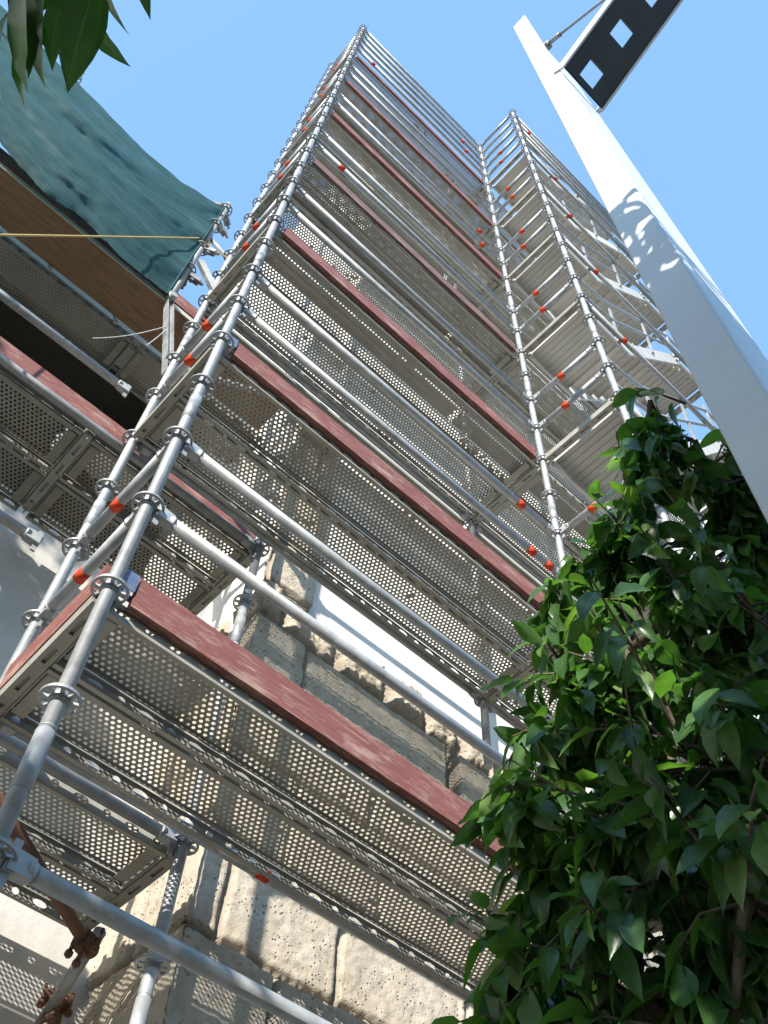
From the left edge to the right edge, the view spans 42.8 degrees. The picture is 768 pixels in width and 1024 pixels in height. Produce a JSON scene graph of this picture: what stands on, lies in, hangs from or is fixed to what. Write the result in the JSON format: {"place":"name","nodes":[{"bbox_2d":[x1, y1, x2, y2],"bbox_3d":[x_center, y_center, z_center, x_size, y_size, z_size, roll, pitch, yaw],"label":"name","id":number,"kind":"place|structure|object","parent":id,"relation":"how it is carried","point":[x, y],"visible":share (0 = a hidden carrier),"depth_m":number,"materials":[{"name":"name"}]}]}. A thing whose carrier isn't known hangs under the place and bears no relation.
{"place":"outdoors","nodes":[
{"label":"outdoors","id":0,"kind":"place"},
{"bbox_2d":[0,163,758,1023],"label":"building","id":1,"kind":"structure","parent":0,"point":[230,915],"depth_m":5.13,"materials":[{"name":"stone"}]},
{"bbox_2d":[0,0,767,440],"label":"sky","id":2,"kind":"structure","parent":0,"point":[214,91],"materials":[{"name":"blue"}]},
{"bbox_2d":[481,109,728,957],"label":"stair tower","id":3,"kind":"structure","parent":0,"point":[524,133],"depth_m":10.52,"materials":[{"name":"silver metal"}]},
{"bbox_2d":[492,142,613,240],"bbox_3d":[2.754,-4.915,15.562,2.550,2.958,0.674,39,-64,-20],"label":"scaffold stair","id":4,"kind":"object","parent":3,"relation":"on","point":[508,178],"visible":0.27,"depth_m":14.17,"materials":[{"name":"metal"}]},
{"bbox_2d":[501,170,638,284],"bbox_3d":[2.679,-3.838,13.878,2.550,2.958,0.674,39,-64,-20],"label":"scaffold stair","id":5,"kind":"object","parent":3,"relation":"on","point":[521,218],"visible":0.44,"depth_m":12.70,"materials":[{"name":"metal"}]},
{"bbox_2d":[513,211,663,345],"bbox_3d":[2.604,-2.761,12.194,2.550,2.958,0.674,39,-64,-20],"label":"scaffold stair","id":6,"kind":"object","parent":3,"relation":"on","point":[543,267],"visible":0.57,"depth_m":11.10,"materials":[{"name":"metal"}]},
{"bbox_2d":[528,269,697,414],"bbox_3d":[2.529,-1.685,10.511,2.550,2.958,0.674,39,-64,-20],"label":"scaffold stair","id":7,"kind":"object","parent":3,"relation":"on","point":[562,347],"visible":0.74,"depth_m":9.39,"materials":[{"name":"metal"}]},
{"bbox_2d":[551,351,742,514],"bbox_3d":[2.454,-0.608,8.827,2.550,2.958,0.674,39,-64,-20],"label":"scaffold stair","id":8,"kind":"object","parent":3,"relation":"on","point":[579,465],"visible":0.23,"depth_m":7.40,"materials":[{"name":"metal"}]},
{"bbox_2d":[597,514,726,646],"bbox_3d":[2.379,0.469,7.144,2.550,2.958,0.674,39,-64,-20],"label":"scaffold stair","id":9,"kind":"object","parent":3,"relation":"on","point":[645,614],"visible":0.01,"depth_m":5.64,"materials":[{"name":"metal"}]},
{"label":"ground","id":10,"kind":"structure","parent":0,"visible":0},
{"bbox_2d":[0,73,297,1023],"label":"scaffold","id":11,"kind":"object","parent":10,"relation":"on","point":[178,853],"visible":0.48,"depth_m":4.95,"materials":[{"name":"silver metal"}]},
{"bbox_2d":[0,434,48,511],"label":"scaffold deck","id":12,"kind":"structure","parent":11,"relation":"attached to","point":[30,484],"depth_m":5.26,"materials":[{"name":"grey metal"}]},
{"bbox_2d":[0,365,85,471],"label":"scaffold deck","id":13,"kind":"structure","parent":11,"relation":"attached to","point":[72,435],"depth_m":5.09,"materials":[{"name":"grey metal"}]},
{"bbox_2d":[0,833,116,927],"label":"scaffold deck","id":14,"kind":"structure","parent":11,"relation":"attached to","point":[26,895],"depth_m":3.93,"materials":[{"name":"grey metal"}]},
{"bbox_2d":[0,232,137,370],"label":"scaffold deck","id":15,"kind":"structure","parent":11,"relation":"attached to","point":[116,352],"depth_m":6.72,"materials":[{"name":"grey metal"}]},
{"bbox_2d":[35,926,105,1023],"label":"tie tube","id":16,"kind":"object","parent":11,"relation":"attached to","point":[57,1002],"visible":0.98,"depth_m":3.68,"materials":[{"name":"silver metal"}]},
{"bbox_2d":[0,747,167,892],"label":"scaffold deck","id":17,"kind":"structure","parent":11,"relation":"attached to","point":[142,862],"depth_m":3.77,"materials":[{"name":"grey metal"}]},
{"bbox_2d":[0,5,224,294],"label":"debris net","id":18,"kind":"object","parent":11,"relation":"attached to","point":[86,157],"visible":0.94,"depth_m":6.92,"materials":[{"name":"teal fabric"}]},
{"bbox_2d":[0,234,226,257],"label":"rope","id":19,"kind":"object","parent":11,"relation":"attached to","point":[206,240],"visible":0.81,"depth_m":5.90,"materials":[{"name":"beige fabric"}]},
{"bbox_2d":[26,476,210,609],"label":"scaffold deck","id":20,"kind":"structure","parent":11,"relation":"attached to","point":[56,491],"depth_m":5.47,"materials":[{"name":"grey metal"}]},
{"bbox_2d":[0,147,237,351],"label":"toe board","id":21,"kind":"object","parent":11,"relation":"attached to","point":[180,301],"visible":0.41,"depth_m":6.45,"materials":[{"name":"red paint"}]},
{"bbox_2d":[0,336,255,538],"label":"toe board","id":22,"kind":"object","parent":11,"relation":"attached to","point":[43,376],"visible":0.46,"depth_m":5.12,"materials":[{"name":"red paint"}]},
{"bbox_2d":[92,326,165,345],"bbox_3d":[-1.519,-1.096,5.939,0.336,0.732,0.027,39,-64,-20],"label":"tie wire","id":23,"kind":"object","parent":11,"relation":"hanging from","point":[135,334],"visible":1,"depth_m":5.96,"materials":[{"name":"silver metal"}]},
{"bbox_2d":[0,162,278,427],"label":"deck plank","id":24,"kind":"object","parent":11,"relation":"attached to","point":[111,282],"visible":0.72,"depth_m":6.52,"materials":[{"name":"brown wood"}]},
{"bbox_2d":[59,435,247,587],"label":"scaffold deck","id":25,"kind":"structure","parent":11,"relation":"attached to","point":[92,449],"depth_m":5.35,"materials":[{"name":"grey metal"}]},
{"bbox_2d":[51,425,137,492],"bbox_3d":[-1.510,-0.348,5.355,0.521,0.302,0.241,39,-64,-20],"label":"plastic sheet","id":26,"kind":"object","parent":25,"relation":"on","point":[105,457],"visible":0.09,"depth_m":5.33,"materials":[{"name":"white"}]},
{"bbox_2d":[114,342,258,464],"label":"scaffold deck","id":27,"kind":"structure","parent":11,"relation":"on","point":[131,364],"depth_m":6.98,"materials":[{"name":"grey metal"}]},
{"bbox_2d":[0,24,702,1023],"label":"scaffold","id":28,"kind":"object","parent":10,"relation":"on","point":[84,624],"visible":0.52,"depth_m":5.13,"materials":[{"name":"silver metal"}]},
{"bbox_2d":[0,791,104,968],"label":"rusty tube","id":29,"kind":"object","parent":28,"relation":"attached to","point":[85,943],"visible":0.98,"depth_m":3.54,"materials":[{"name":"brown metal"}]},
{"bbox_2d":[0,564,111,689],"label":"toe board","id":30,"kind":"object","parent":28,"relation":"attached to","point":[58,622],"visible":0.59,"depth_m":3.33,"materials":[{"name":"red paint"}]},
{"bbox_2d":[0,662,495,996],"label":"scaffold deck","id":31,"kind":"structure","parent":28,"relation":"attached to","point":[24,704],"depth_m":3.71,"materials":[{"name":"grey metal"}]},
{"bbox_2d":[52,601,528,947],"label":"scaffold deck","id":32,"kind":"structure","parent":28,"relation":"attached to","point":[211,677],"depth_m":3.51,"materials":[{"name":"grey metal"}]},
{"bbox_2d":[113,568,520,873],"bbox_3d":[0.063,0.974,3.619,2.518,0.149,0.046,39,-64,-20],"label":"toe board","id":33,"kind":"object","parent":28,"relation":"attached to","point":[174,622],"visible":0.65,"depth_m":3.42,"materials":[{"name":"red paint"}]},
{"bbox_2d":[142,396,524,698],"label":"scaffold deck","id":34,"kind":"structure","parent":28,"relation":"attached to","point":[172,416],"depth_m":5.44,"materials":[{"name":"grey metal"}]},
{"bbox_2d":[204,311,464,525],"bbox_3d":[-0.352,-0.616,7.281,2.545,0.060,0.150,39,-64,-20],"label":"gap plank","id":35,"kind":"object","parent":28,"relation":"attached to","point":[339,421],"visible":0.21,"depth_m":7.24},
{"bbox_2d":[247,225,455,417],"bbox_3d":[-0.277,-1.693,8.965,2.545,0.060,0.150,39,-64,-20],"label":"gap plank","id":36,"kind":"object","parent":28,"relation":"attached to","point":[357,330],"visible":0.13,"depth_m":8.99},
{"bbox_2d":[213,267,501,518],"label":"scaffold deck","id":37,"kind":"structure","parent":28,"relation":"attached to","point":[490,497],"depth_m":7.15,"materials":[{"name":"grey metal"}]},
{"bbox_2d":[291,185,446,335],"bbox_3d":[-0.202,-2.770,10.648,2.545,0.060,0.150,39,-64,-20],"label":"gap plank","id":38,"kind":"object","parent":28,"relation":"attached to","point":[369,262],"visible":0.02,"depth_m":10.68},
{"bbox_2d":[181,354,559,667],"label":"scaffold deck","id":39,"kind":"structure","parent":28,"relation":"attached to","point":[322,438],"depth_m":5.28,"materials":[{"name":"grey metal"}]},
{"bbox_2d":[256,190,488,393],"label":"scaffold deck","id":40,"kind":"structure","parent":28,"relation":"attached to","point":[476,387],"depth_m":8.81,"materials":[{"name":"grey metal"}]},
{"bbox_2d":[305,138,446,275],"bbox_3d":[-0.127,-3.847,12.332,2.545,0.060,0.150,39,-64,-20],"label":"gap plank","id":41,"kind":"object","parent":28,"relation":"attached to","point":[377,213],"depth_m":12.38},
{"bbox_2d":[285,140,479,323],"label":"scaffold deck","id":42,"kind":"structure","parent":28,"relation":"attached to","point":[476,304],"depth_m":10.50,"materials":[{"name":"grey metal"}]},
{"bbox_2d":[223,335,544,608],"bbox_3d":[0.138,-0.103,5.302,2.518,0.149,0.046,39,-64,-20],"label":"toe board","id":43,"kind":"object","parent":28,"relation":"attached to","point":[264,374],"visible":0.84,"depth_m":5.20,"materials":[{"name":"red paint"}]},
{"bbox_2d":[326,115,441,232],"bbox_3d":[-0.052,-4.924,14.016,2.545,0.060,0.150,39,-64,-20],"label":"gap plank","id":44,"kind":"object","parent":28,"relation":"attached to","point":[383,172],"visible":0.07,"depth_m":14.06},
{"bbox_2d":[245,233,535,488],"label":"scaffold deck","id":45,"kind":"structure","parent":28,"relation":"attached to","point":[528,465],"depth_m":7.00,"materials":[{"name":"grey metal"}]},
{"bbox_2d":[321,111,466,264],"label":"scaffold deck","id":46,"kind":"structure","parent":28,"relation":"attached to","point":[392,192],"depth_m":12.24,"materials":[{"name":"grey metal"}]},
{"bbox_2d":[281,162,515,380],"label":"scaffold deck","id":47,"kind":"structure","parent":28,"relation":"attached to","point":[504,362],"depth_m":8.68,"materials":[{"name":"grey metal"}]},
{"bbox_2d":[333,88,464,220],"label":"scaffold deck","id":48,"kind":"structure","parent":28,"relation":"attached to","point":[399,156],"depth_m":13.91,"materials":[{"name":"grey metal"}]},
{"bbox_2d":[310,116,501,302],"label":"scaffold deck","id":49,"kind":"structure","parent":28,"relation":"attached to","point":[492,287],"depth_m":10.37,"materials":[{"name":"grey metal"}]},
{"bbox_2d":[276,222,535,459],"bbox_3d":[0.213,-1.180,6.986,2.518,0.149,0.046,39,-64,-20],"label":"toe board","id":50,"kind":"object","parent":28,"relation":"attached to","point":[320,263],"visible":0.94,"depth_m":6.92,"materials":[{"name":"red paint"}]},
{"bbox_2d":[331,82,491,246],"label":"scaffold deck","id":51,"kind":"structure","parent":28,"relation":"attached to","point":[486,230],"depth_m":12.06,"materials":[{"name":"grey metal"}]},
{"bbox_2d":[307,153,515,352],"bbox_3d":[0.288,-2.257,8.669,2.518,0.149,0.046,39,-64,-20],"label":"toe board","id":52,"kind":"object","parent":28,"relation":"attached to","point":[353,198],"visible":0.95,"depth_m":8.61,"materials":[{"name":"red wood"}]},
{"bbox_2d":[344,56,483,203],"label":"scaffold deck","id":53,"kind":"structure","parent":28,"relation":"attached to","point":[425,131],"depth_m":13.73,"materials":[{"name":"grey metal"}]},
{"bbox_2d":[328,108,501,278],"bbox_3d":[0.363,-3.334,10.353,2.518,0.149,0.046,39,-64,-20],"label":"toe board","id":54,"kind":"object","parent":28,"relation":"attached to","point":[349,130],"visible":0.94,"depth_m":10.30,"materials":[{"name":"red paint"}]},
{"bbox_2d":[344,77,491,225],"bbox_3d":[0.438,-4.411,12.037,2.518,0.149,0.046,39,-64,-20],"label":"toe board","id":55,"kind":"object","parent":28,"relation":"attached to","point":[411,145],"visible":0.91,"depth_m":11.98,"materials":[{"name":"red paint"}]},
{"bbox_2d":[355,53,483,184],"bbox_3d":[0.513,-5.488,13.720,2.518,0.149,0.046,39,-64,-20],"label":"toe board","id":56,"kind":"object","parent":28,"relation":"attached to","point":[419,119],"visible":0.94,"depth_m":13.66,"materials":[{"name":"red paint"}]},
{"bbox_2d":[444,233,551,333],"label":"gap plank","id":57,"kind":"object","parent":28,"relation":"attached to","point":[510,287],"visible":0.02,"depth_m":14.93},
{"bbox_2d":[471,191,533,264],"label":"scaffold deck","id":58,"kind":"structure","parent":28,"relation":"attached to","point":[505,237],"depth_m":14.36,"materials":[{"name":"grey metal"}]},
{"bbox_2d":[458,257,556,344],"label":"scaffold deck","id":59,"kind":"structure","parent":28,"relation":"attached to","point":[521,297],"depth_m":12.93,"materials":[{"name":"grey metal"}]},
{"bbox_2d":[455,210,562,325],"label":"scaffold deck","id":60,"kind":"structure","parent":28,"relation":"attached to","point":[493,241],"depth_m":14.54,"materials":[{"name":"grey metal"}]},
{"bbox_2d":[447,278,575,402],"bbox_3d":[1.782,-2.323,13.222,2.535,0.060,0.150,39,-64,-20],"label":"gap plank","id":61,"kind":"object","parent":28,"relation":"attached to","point":[503,332],"visible":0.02,"depth_m":13.16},
{"bbox_2d":[450,337,574,445],"bbox_3d":[1.707,-1.246,11.538,2.535,0.060,0.150,39,-64,-20],"label":"gap plank","id":62,"kind":"object","parent":28,"relation":"attached to","point":[522,400],"depth_m":11.56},
{"bbox_2d":[466,528,559,599],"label":"gap plank","id":63,"kind":"object","parent":28,"relation":"attached to","point":[507,559],"visible":0.01,"depth_m":7.85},
{"bbox_2d":[478,233,561,327],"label":"scaffold deck","id":64,"kind":"structure","parent":28,"relation":"attached to","point":[481,250],"depth_m":12.66,"materials":[{"name":"grey metal"}]},
{"bbox_2d":[451,413,590,538],"bbox_3d":[1.632,-0.169,9.854,2.535,0.060,0.150,39,-64,-20],"label":"gap plank","id":65,"kind":"object","parent":28,"relation":"attached to","point":[516,469],"visible":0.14,"depth_m":9.66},
{"bbox_2d":[463,307,601,436],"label":"scaffold deck","id":66,"kind":"structure","parent":28,"relation":"attached to","point":[503,328],"depth_m":11.34,"materials":[{"name":"grey metal"}]},
{"bbox_2d":[514,471,598,559],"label":"scaffold deck","id":67,"kind":"structure","parent":28,"relation":"attached to","point":[532,482],"depth_m":7.59,"materials":[{"name":"grey metal"}]},
{"bbox_2d":[485,287,647,431],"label":"scaffold deck","id":68,"kind":"structure","parent":28,"relation":"attached to","point":[500,295],"depth_m":10.99,"materials":[{"name":"grey metal"}]},
{"bbox_2d":[480,384,665,543],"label":"scaffold deck","id":69,"kind":"structure","parent":28,"relation":"attached to","point":[487,395],"depth_m":9.50,"materials":[{"name":"grey metal"}]},
{"bbox_2d":[478,498,682,682],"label":"scaffold deck","id":70,"kind":"structure","parent":28,"relation":"attached to","point":[501,508],"depth_m":7.75,"materials":[{"name":"grey metal"}]},
{"bbox_2d":[493,673,673,788],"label":"scaffold deck","id":71,"kind":"structure","parent":28,"relation":"attached to","point":[505,708],"depth_m":6.01,"materials":[{"name":"grey metal"}]},
{"bbox_2d":[495,362,685,539],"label":"scaffold deck","id":72,"kind":"structure","parent":28,"relation":"attached to","point":[513,371],"depth_m":9.33,"materials":[{"name":"grey metal"}]},
{"bbox_2d":[618,957,658,988],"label":"scaffold deck","id":73,"kind":"structure","parent":28,"relation":"attached to","point":[652,964],"depth_m":4.08,"materials":[{"name":"grey metal"}]},
{"bbox_2d":[534,651,748,828],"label":"scaffold deck","id":74,"kind":"structure","parent":28,"relation":"attached to","point":[590,654],"depth_m":5.83,"materials":[{"name":"grey metal"}]},
{"bbox_2d":[431,387,767,1023],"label":"tree","id":75,"kind":"object","parent":10,"relation":"on","point":[681,864],"visible":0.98,"depth_m":1.79,"materials":[{"name":"green plant"}]},
{"bbox_2d":[513,0,767,522],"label":"lamp post","id":76,"kind":"object","parent":10,"relation":"on","point":[725,359],"visible":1,"depth_m":3.05,"materials":[{"name":"white metal"}]},
{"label":"tree","id":77,"kind":"object","parent":10,"relation":"on","visible":0},
{"bbox_2d":[0,0,150,110],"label":"branch","id":78,"kind":"object","parent":77,"relation":"attached to","point":[73,35],"visible":1,"depth_m":1.02,"materials":[{"name":"green plant"}]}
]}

